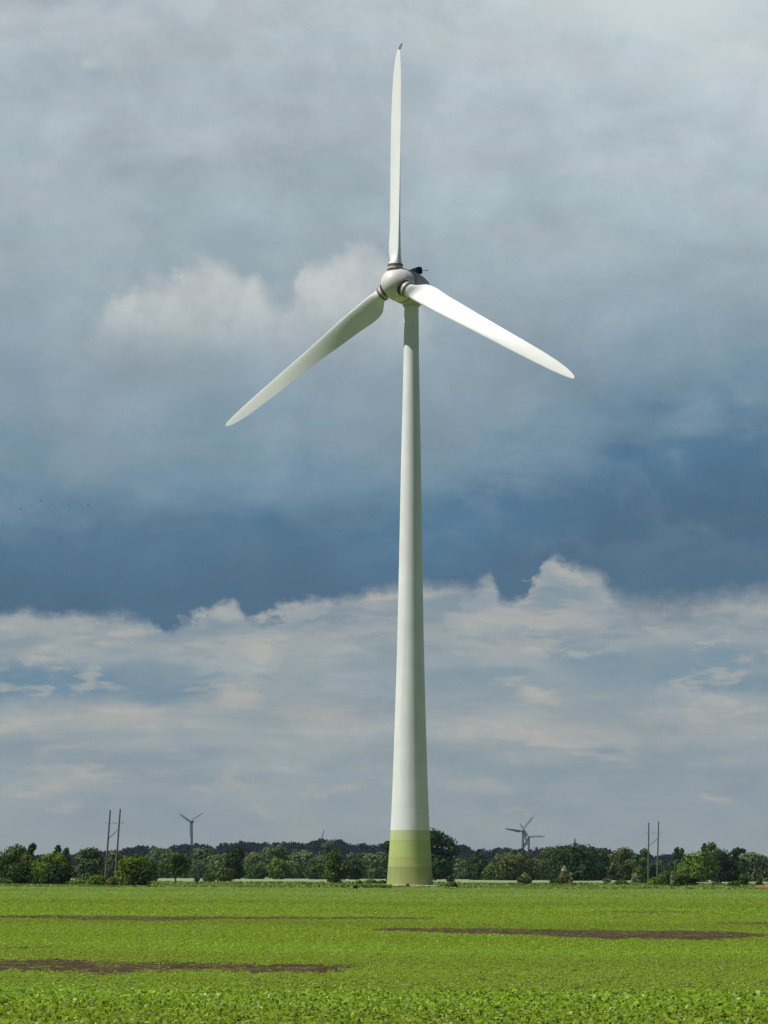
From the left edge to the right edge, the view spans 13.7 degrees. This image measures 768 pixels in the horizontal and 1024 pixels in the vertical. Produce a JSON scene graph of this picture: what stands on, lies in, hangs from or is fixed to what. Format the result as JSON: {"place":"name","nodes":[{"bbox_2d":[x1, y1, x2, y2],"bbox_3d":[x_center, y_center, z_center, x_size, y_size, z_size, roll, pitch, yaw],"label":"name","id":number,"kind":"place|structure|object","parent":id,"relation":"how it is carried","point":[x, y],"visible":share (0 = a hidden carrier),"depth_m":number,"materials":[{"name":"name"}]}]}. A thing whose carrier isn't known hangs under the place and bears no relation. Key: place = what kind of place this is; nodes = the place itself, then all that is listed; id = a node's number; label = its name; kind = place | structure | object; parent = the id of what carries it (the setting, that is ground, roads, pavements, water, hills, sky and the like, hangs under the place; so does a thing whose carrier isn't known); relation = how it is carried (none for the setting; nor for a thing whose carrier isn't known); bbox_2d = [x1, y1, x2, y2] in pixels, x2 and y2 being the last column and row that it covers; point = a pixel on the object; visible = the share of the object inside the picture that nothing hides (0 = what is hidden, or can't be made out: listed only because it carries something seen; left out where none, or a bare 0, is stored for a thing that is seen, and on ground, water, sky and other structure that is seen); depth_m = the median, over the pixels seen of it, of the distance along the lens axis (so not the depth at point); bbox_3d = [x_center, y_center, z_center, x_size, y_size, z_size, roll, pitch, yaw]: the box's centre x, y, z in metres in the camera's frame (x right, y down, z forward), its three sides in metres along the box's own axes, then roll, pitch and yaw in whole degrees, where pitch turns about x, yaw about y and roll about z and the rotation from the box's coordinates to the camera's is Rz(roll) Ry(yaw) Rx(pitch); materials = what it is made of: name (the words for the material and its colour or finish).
{"place":"outdoors","nodes":[
{"label":"outdoors","id":0,"kind":"place"},
{"bbox_2d":[179,813,202,845],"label":"distant turbine","id":1,"kind":"object","parent":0,"point":[191,830],"visible":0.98,"depth_m":5172.19,"materials":[{"name":"grey metal"}]},
{"bbox_2d":[0,887,767,1023],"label":"crop field","id":2,"kind":"structure","parent":0,"point":[283,891],"depth_m":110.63,"materials":[{"name":"green plant"}]},
{"bbox_2d":[0,946,62,949],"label":"bare soil","id":3,"kind":"structure","parent":2,"relation":"on","point":[29,947],"depth_m":72.68,"materials":[{"name":"brown soil"}]},
{"bbox_2d":[0,959,359,974],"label":"bare soil","id":4,"kind":"structure","parent":2,"relation":"on","point":[83,965],"depth_m":58.02,"materials":[{"name":"brown soil"}]},
{"bbox_2d":[0,915,409,921],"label":"bare soil","id":5,"kind":"structure","parent":2,"relation":"on","point":[83,918],"depth_m":122.37,"materials":[{"name":"brown soil"}]},
{"bbox_2d":[372,928,767,940],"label":"bare soil","id":6,"kind":"structure","parent":2,"relation":"on","point":[663,935],"depth_m":93.03,"materials":[{"name":"brown soil"}]},
{"bbox_2d":[597,911,688,913],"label":"bare soil","id":7,"kind":"structure","parent":2,"relation":"on","point":[644,912],"depth_m":148.81,"materials":[{"name":"brown soil"}]},
{"bbox_2d":[716,922,767,924],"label":"bare soil","id":8,"kind":"structure","parent":2,"relation":"on","point":[758,923],"depth_m":113.99,"materials":[{"name":"brown soil"}]},
{"bbox_2d":[0,880,767,888],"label":"verge grass","id":9,"kind":"structure","parent":0,"point":[439,884],"depth_m":428.18,"materials":[{"name":"green plant"}]},
{"bbox_2d":[0,877,767,882],"bbox_3d":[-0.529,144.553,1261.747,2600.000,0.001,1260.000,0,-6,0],"label":"field","id":10,"kind":"structure","parent":0,"point":[268,879],"depth_m":842.83,"materials":[{"name":"green plant"}]},
{"bbox_2d":[98,850,121,879],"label":"broadleaf tree","id":11,"kind":"object","parent":10,"relation":"on","point":[111,864],"visible":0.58,"depth_m":793.45,"materials":[{"name":"green plant"}]},
{"bbox_2d":[146,847,194,877],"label":"broadleaf tree","id":12,"kind":"object","parent":10,"relation":"on","point":[160,853],"visible":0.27,"depth_m":1169.54,"materials":[{"name":"green plant"}]},
{"bbox_2d":[190,847,217,876],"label":"broadleaf tree","id":13,"kind":"object","parent":10,"relation":"on","point":[199,855],"visible":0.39,"depth_m":1228.97,"materials":[{"name":"green plant"}]},
{"bbox_2d":[207,853,225,878],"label":"broadleaf tree","id":14,"kind":"object","parent":10,"relation":"on","point":[214,866],"visible":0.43,"depth_m":1091.89,"materials":[{"name":"green plant"}]},
{"bbox_2d":[218,845,245,878],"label":"broadleaf tree","id":15,"kind":"object","parent":10,"relation":"on","point":[235,856],"visible":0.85,"depth_m":972.45,"materials":[{"name":"green plant"}]},
{"bbox_2d":[241,851,264,864],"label":"broadleaf tree","id":16,"kind":"object","parent":10,"relation":"on","point":[253,855],"visible":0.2,"depth_m":1239.82,"materials":[{"name":"green plant"}]},
{"bbox_2d":[240,862,269,878],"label":"broadleaf tree","id":17,"kind":"object","parent":10,"relation":"on","point":[255,871],"visible":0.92,"depth_m":1040.67,"materials":[{"name":"green plant"}]},
{"bbox_2d":[259,844,291,877],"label":"broadleaf tree","id":18,"kind":"object","parent":10,"relation":"on","point":[279,851],"visible":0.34,"depth_m":1210.30,"materials":[{"name":"green plant"}]},
{"bbox_2d":[265,856,293,878],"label":"broadleaf tree","id":19,"kind":"object","parent":10,"relation":"on","point":[275,868],"visible":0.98,"depth_m":1002.24,"materials":[{"name":"green plant"}]},
{"bbox_2d":[285,849,315,878],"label":"broadleaf tree","id":20,"kind":"object","parent":10,"relation":"on","point":[295,858],"visible":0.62,"depth_m":1148.89,"materials":[{"name":"green plant"}]},
{"bbox_2d":[302,859,326,878],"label":"broadleaf tree","id":21,"kind":"object","parent":10,"relation":"on","point":[317,868],"visible":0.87,"depth_m":1012.25,"materials":[{"name":"green plant"}]},
{"bbox_2d":[312,840,340,869],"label":"broadleaf tree","id":22,"kind":"object","parent":10,"relation":"on","point":[330,846],"visible":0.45,"depth_m":1142.04,"materials":[{"name":"green plant"}]},
{"bbox_2d":[345,859,365,879],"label":"broadleaf tree","id":23,"kind":"object","parent":10,"relation":"on","point":[358,869],"visible":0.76,"depth_m":992.21,"materials":[{"name":"green plant"}]},
{"bbox_2d":[346,850,371,878],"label":"broadleaf tree","id":24,"kind":"object","parent":10,"relation":"on","point":[356,855],"visible":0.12,"depth_m":1229.20,"materials":[{"name":"green plant"}]},
{"bbox_2d":[362,852,386,878],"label":"broadleaf tree","id":25,"kind":"object","parent":10,"relation":"on","point":[374,857],"visible":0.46,"depth_m":1141.70,"materials":[{"name":"green plant"}]},
{"bbox_2d":[0,853,761,879],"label":"thicket","id":26,"kind":"object","parent":10,"relation":"on","point":[197,870],"visible":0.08,"depth_m":1128.78,"materials":[{"name":"green plant"}]},
{"bbox_2d":[382,840,389,880],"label":"broadleaf tree","id":27,"kind":"object","parent":10,"relation":"on","point":[386,844],"visible":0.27,"depth_m":754.83,"materials":[{"name":"green plant"}]},
{"bbox_2d":[430,828,462,880],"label":"broadleaf tree","id":28,"kind":"object","parent":10,"relation":"on","point":[441,866],"visible":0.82,"depth_m":892.27,"materials":[{"name":"green plant"}]},
{"bbox_2d":[445,876,454,881],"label":"shrub","id":29,"kind":"object","parent":10,"relation":"on","point":[449,878],"visible":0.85,"depth_m":695.06,"materials":[{"name":"green plant"}]},
{"bbox_2d":[450,856,474,878],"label":"broadleaf tree","id":30,"kind":"object","parent":10,"relation":"on","point":[458,863],"visible":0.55,"depth_m":1140.86,"materials":[{"name":"green plant"}]},
{"bbox_2d":[463,853,489,879],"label":"broadleaf tree","id":31,"kind":"object","parent":10,"relation":"on","point":[475,870],"visible":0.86,"depth_m":992.32,"materials":[{"name":"green plant"}]},
{"bbox_2d":[480,863,503,879],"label":"broadleaf tree","id":32,"kind":"object","parent":10,"relation":"on","point":[488,874],"visible":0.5,"depth_m":972.57,"materials":[{"name":"green plant"}]},
{"bbox_2d":[491,849,541,880],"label":"broadleaf tree","id":33,"kind":"object","parent":10,"relation":"on","point":[512,866],"visible":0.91,"depth_m":951.97,"materials":[{"name":"green plant"}]},
{"bbox_2d":[532,846,565,879],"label":"broadleaf tree","id":34,"kind":"object","parent":10,"relation":"on","point":[539,861],"visible":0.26,"depth_m":972.09,"materials":[{"name":"green plant"}]},
{"bbox_2d":[559,866,569,875],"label":"flowering shrub","id":35,"kind":"object","parent":10,"relation":"on","point":[564,870],"visible":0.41,"depth_m":754.67,"materials":[{"name":"white plant"}]},
{"bbox_2d":[542,843,602,880],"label":"broadleaf tree","id":36,"kind":"object","parent":10,"relation":"on","point":[576,863],"visible":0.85,"depth_m":930.24,"materials":[{"name":"green plant"}]},
{"bbox_2d":[588,849,611,880],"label":"broadleaf tree","id":37,"kind":"object","parent":10,"relation":"on","point":[602,872],"visible":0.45,"depth_m":992.40,"materials":[{"name":"green plant"}]},
{"bbox_2d":[603,854,619,879],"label":"broadleaf tree","id":38,"kind":"object","parent":10,"relation":"on","point":[613,861],"visible":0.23,"depth_m":1052.19,"materials":[{"name":"green plant"}]},
{"bbox_2d":[610,846,637,880],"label":"broadleaf tree","id":39,"kind":"object","parent":10,"relation":"on","point":[624,871],"visible":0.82,"depth_m":992.27,"materials":[{"name":"green plant"}]},
{"bbox_2d":[630,873,637,882],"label":"flowering shrub","id":40,"kind":"object","parent":10,"relation":"on","point":[634,874],"visible":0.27,"depth_m":695.02,"materials":[{"name":"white plant"}]},
{"bbox_2d":[628,848,650,873],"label":"broadleaf tree","id":41,"kind":"object","parent":10,"relation":"on","point":[639,866],"visible":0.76,"depth_m":953.26,"materials":[{"name":"green plant"}]},
{"bbox_2d":[639,863,665,880],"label":"broadleaf tree","id":42,"kind":"object","parent":10,"relation":"on","point":[652,870],"visible":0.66,"depth_m":931.92,"materials":[{"name":"green plant"}]},
{"bbox_2d":[645,821,661,881],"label":"twin pole frame","id":43,"kind":"object","parent":10,"relation":"on","point":[657,839],"visible":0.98,"depth_m":795.50,"materials":[{"name":"wood"}]},
{"bbox_2d":[672,847,680,867],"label":"pointed tree","id":44,"kind":"object","parent":10,"relation":"on","point":[676,850],"visible":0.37,"depth_m":1491.72,"materials":[{"name":"green plant"}]},
{"bbox_2d":[677,848,686,867],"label":"pointed tree","id":45,"kind":"object","parent":10,"relation":"on","point":[682,851],"visible":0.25,"depth_m":1491.06,"materials":[{"name":"green plant"}]},
{"bbox_2d":[673,850,720,881],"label":"broadleaf tree","id":46,"kind":"object","parent":10,"relation":"on","point":[700,867],"visible":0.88,"depth_m":812.95,"materials":[{"name":"green plant"}]},
{"bbox_2d":[701,843,706,852],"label":"pointed tree","id":47,"kind":"object","parent":10,"relation":"on","point":[703,847],"visible":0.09,"depth_m":1043.92,"materials":[{"name":"green plant"}]},
{"bbox_2d":[705,842,721,881],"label":"broadleaf tree","id":48,"kind":"object","parent":10,"relation":"on","point":[710,847],"visible":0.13,"depth_m":894.61,"materials":[{"name":"green plant"}]},
{"bbox_2d":[708,849,748,881],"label":"broadleaf tree","id":49,"kind":"object","parent":10,"relation":"on","point":[728,872],"visible":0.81,"depth_m":851.85,"materials":[{"name":"green plant"}]},
{"bbox_2d":[729,847,747,880],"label":"broadleaf tree","id":50,"kind":"object","parent":10,"relation":"on","point":[737,851],"visible":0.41,"depth_m":873.99,"materials":[{"name":"green plant"}]},
{"bbox_2d":[738,851,767,881],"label":"broadleaf tree","id":51,"kind":"object","parent":10,"relation":"on","point":[757,863],"visible":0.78,"depth_m":891.67,"materials":[{"name":"green plant"}]},
{"bbox_2d":[0,0,767,857],"label":"sky","id":52,"kind":"structure","parent":0,"point":[194,194],"materials":[{"name":"grey"}]},
{"bbox_2d":[505,817,532,848],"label":"distant turbine","id":53,"kind":"object","parent":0,"point":[523,833],"visible":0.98,"depth_m":4972.44,"materials":[{"name":"grey metal"}]},
{"bbox_2d":[520,823,544,849],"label":"distant turbine","id":54,"kind":"object","parent":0,"point":[529,837],"visible":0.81,"depth_m":5568.49,"materials":[{"name":"grey metal"}]},
{"bbox_3d":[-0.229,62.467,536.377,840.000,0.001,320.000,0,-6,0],"label":"verge","id":55,"kind":"object","parent":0,"visible":0},
{"bbox_2d":[0,876,14,883],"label":"bush","id":56,"kind":"object","parent":55,"relation":"on","point":[3,879],"visible":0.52,"depth_m":448.22,"materials":[{"name":"green plant"}]},
{"bbox_2d":[0,844,28,877],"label":"broadleaf tree","id":57,"kind":"object","parent":55,"relation":"on","point":[16,852],"visible":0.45,"depth_m":465.53,"materials":[{"name":"green plant"}]},
{"bbox_2d":[2,861,39,883],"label":"bush","id":58,"kind":"object","parent":55,"relation":"on","point":[19,876],"visible":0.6,"depth_m":450.58,"materials":[{"name":"green plant"}]},
{"bbox_2d":[20,852,41,883],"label":"broadleaf tree","id":59,"kind":"object","parent":55,"relation":"on","point":[29,858],"visible":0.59,"depth_m":451.28,"materials":[{"name":"green plant"}]},
{"bbox_2d":[27,842,38,858],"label":"broadleaf tree","id":60,"kind":"object","parent":55,"relation":"on","point":[32,846],"visible":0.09,"depth_m":501.83,"materials":[{"name":"green plant"}]},
{"bbox_2d":[29,852,68,883],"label":"broadleaf tree","id":61,"kind":"object","parent":55,"relation":"on","point":[41,865],"visible":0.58,"depth_m":439.01,"materials":[{"name":"green plant"}]},
{"bbox_2d":[52,845,61,857],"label":"broadleaf tree","id":62,"kind":"object","parent":55,"relation":"on","point":[57,848],"visible":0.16,"depth_m":596.22,"materials":[{"name":"green plant"}]},
{"bbox_2d":[39,862,78,883],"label":"bush","id":63,"kind":"object","parent":55,"relation":"on","point":[53,873],"visible":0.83,"depth_m":434.75,"materials":[{"name":"green plant"}]},
{"bbox_2d":[61,847,72,875],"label":"broadleaf tree","id":64,"kind":"object","parent":55,"relation":"on","point":[65,851],"visible":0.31,"depth_m":635.87,"materials":[{"name":"green plant"}]},
{"bbox_2d":[63,877,85,884],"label":"bush","id":65,"kind":"object","parent":55,"relation":"on","point":[75,882],"visible":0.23,"depth_m":426.48,"materials":[{"name":"green plant"}]},
{"bbox_2d":[72,846,105,880],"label":"broadleaf tree","id":66,"kind":"object","parent":55,"relation":"on","point":[94,863],"visible":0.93,"depth_m":605.76,"materials":[{"name":"green plant"}]},
{"bbox_2d":[85,874,106,884],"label":"bush","id":67,"kind":"object","parent":55,"relation":"on","point":[97,879],"visible":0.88,"depth_m":421.71,"materials":[{"name":"green plant"}]},
{"bbox_2d":[105,875,120,884],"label":"bush","id":68,"kind":"object","parent":55,"relation":"on","point":[111,880],"visible":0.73,"depth_m":417.56,"materials":[{"name":"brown plant"}]},
{"bbox_2d":[104,809,123,877],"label":"twin pole frame","id":69,"kind":"object","parent":55,"relation":"on","point":[108,837],"visible":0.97,"depth_m":636.52,"materials":[{"name":"wood"}]},
{"bbox_2d":[112,853,152,885],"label":"bush","id":70,"kind":"object","parent":55,"relation":"on","point":[129,864],"visible":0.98,"depth_m":413.35,"materials":[{"name":"green plant"}]},
{"bbox_2d":[126,866,155,885],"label":"bush","id":71,"kind":"object","parent":55,"relation":"on","point":[141,877],"visible":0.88,"depth_m":411.74,"materials":[{"name":"green plant"}]},
{"bbox_2d":[148,859,158,881],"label":"broadleaf tree","id":72,"kind":"object","parent":55,"relation":"on","point":[154,865],"visible":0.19,"depth_m":635.41,"materials":[{"name":"green plant"}]},
{"bbox_2d":[164,852,191,880],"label":"tree","id":73,"kind":"object","parent":55,"relation":"on","point":[178,863],"visible":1,"depth_m":635.19,"materials":[{"name":"green plant"}]},
{"bbox_2d":[202,872,216,881],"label":"bush","id":74,"kind":"object","parent":55,"relation":"on","point":[209,876],"visible":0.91,"depth_m":620.18,"materials":[{"name":"green plant"}]},
{"bbox_2d":[214,867,235,881],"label":"bush","id":75,"kind":"object","parent":55,"relation":"on","point":[225,874],"visible":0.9,"depth_m":615.33,"materials":[{"name":"green plant"}]},
{"bbox_2d":[322,850,353,882],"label":"tall bush","id":76,"kind":"object","parent":55,"relation":"on","point":[332,873],"visible":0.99,"depth_m":585.31,"materials":[{"name":"green plant"}]},
{"bbox_2d":[364,878,379,883],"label":"shrub","id":77,"kind":"object","parent":55,"relation":"on","point":[370,881],"visible":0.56,"depth_m":535.99,"materials":[{"name":"green plant"}]},
{"bbox_2d":[226,43,573,885],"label":"wind turbine","id":78,"kind":"object","parent":55,"relation":"on","point":[410,847],"visible":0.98,"depth_m":468.02,"materials":[{"name":"white paint"}]},
{"bbox_2d":[445,881,457,886],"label":"round shrub","id":79,"kind":"object","parent":55,"relation":"on","point":[452,884],"visible":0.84,"depth_m":396.98,"materials":[{"name":"green plant"}]},
{"bbox_2d":[516,876,526,882],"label":"shrub","id":80,"kind":"object","parent":55,"relation":"on","point":[520,879],"visible":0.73,"depth_m":595.42,"materials":[{"name":"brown plant"}]},
{"bbox_2d":[521,872,530,880],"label":"flowering shrub","id":81,"kind":"object","parent":55,"relation":"on","point":[524,874],"visible":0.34,"depth_m":635.62,"materials":[{"name":"green plant"}]},
{"bbox_2d":[522,878,531,883],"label":"shrub","id":82,"kind":"object","parent":55,"relation":"on","point":[528,881],"visible":0.85,"depth_m":555.71,"materials":[{"name":"green plant"}]},
{"bbox_2d":[549,879,559,883],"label":"shrub","id":83,"kind":"object","parent":55,"relation":"on","point":[556,881],"visible":0.67,"depth_m":536.22,"materials":[{"name":"green plant"}]},
{"bbox_2d":[557,874,569,883],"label":"bush","id":84,"kind":"object","parent":55,"relation":"on","point":[563,878],"visible":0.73,"depth_m":565.25,"materials":[{"name":"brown plant"}]},
{"bbox_2d":[568,873,572,882],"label":"flowering shrub","id":85,"kind":"object","parent":55,"relation":"on","point":[571,878],"visible":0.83,"depth_m":635.73,"materials":[{"name":"green plant"}]},
{"bbox_2d":[602,877,611,882],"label":"bush","id":86,"kind":"object","parent":55,"relation":"on","point":[606,880],"visible":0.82,"depth_m":615.65,"materials":[{"name":"green plant"}]},
{"bbox_2d":[614,879,628,884],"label":"shrub","id":87,"kind":"object","parent":55,"relation":"on","point":[618,881],"visible":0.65,"depth_m":516.08,"materials":[{"name":"green plant"}]},
{"bbox_2d":[632,874,647,882],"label":"bush","id":88,"kind":"object","parent":55,"relation":"on","point":[640,878],"visible":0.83,"depth_m":635.16,"materials":[{"name":"green plant"}]},
{"bbox_2d":[648,877,664,884],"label":"bush","id":89,"kind":"object","parent":55,"relation":"on","point":[654,881],"visible":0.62,"depth_m":515.82,"materials":[{"name":"green plant"}]},
{"bbox_2d":[670,872,674,885],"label":"flowering shrub","id":90,"kind":"object","parent":55,"relation":"on","point":[672,879],"visible":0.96,"depth_m":458.86,"materials":[{"name":"green plant"}]},
{"bbox_2d":[656,869,693,885],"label":"bush","id":91,"kind":"object","parent":55,"relation":"on","point":[678,876],"visible":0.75,"depth_m":466.27,"materials":[{"name":"green plant"}]},
{"bbox_2d":[687,878,698,884],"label":"bush","id":92,"kind":"object","parent":55,"relation":"on","point":[694,881],"visible":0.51,"depth_m":476.30,"materials":[{"name":"green plant"}]},
{"bbox_2d":[727,881,740,885],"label":"shrub","id":93,"kind":"object","parent":55,"relation":"on","point":[735,883],"visible":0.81,"depth_m":466.38,"materials":[{"name":"green plant"}]},
{"bbox_2d":[738,873,749,884],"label":"bush","id":94,"kind":"object","parent":55,"relation":"on","point":[743,879],"visible":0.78,"depth_m":496.31,"materials":[{"name":"green plant"}]},
{"bbox_2d":[755,878,763,884],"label":"shrub","id":95,"kind":"object","parent":55,"relation":"on","point":[759,882],"visible":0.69,"depth_m":486.44,"materials":[{"name":"green plant"}]},
{"bbox_3d":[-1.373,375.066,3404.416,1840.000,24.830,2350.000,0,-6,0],"label":"hill","id":96,"kind":"structure","parent":0,"visible":0},
{"bbox_2d":[0,838,767,867],"bbox_3d":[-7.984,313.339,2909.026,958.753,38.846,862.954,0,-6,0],"label":"ridge wood","id":97,"kind":"object","parent":96,"relation":"on","point":[466,851],"visible":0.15,"depth_m":2963.54,"materials":[{"name":"green plant"}]}
]}

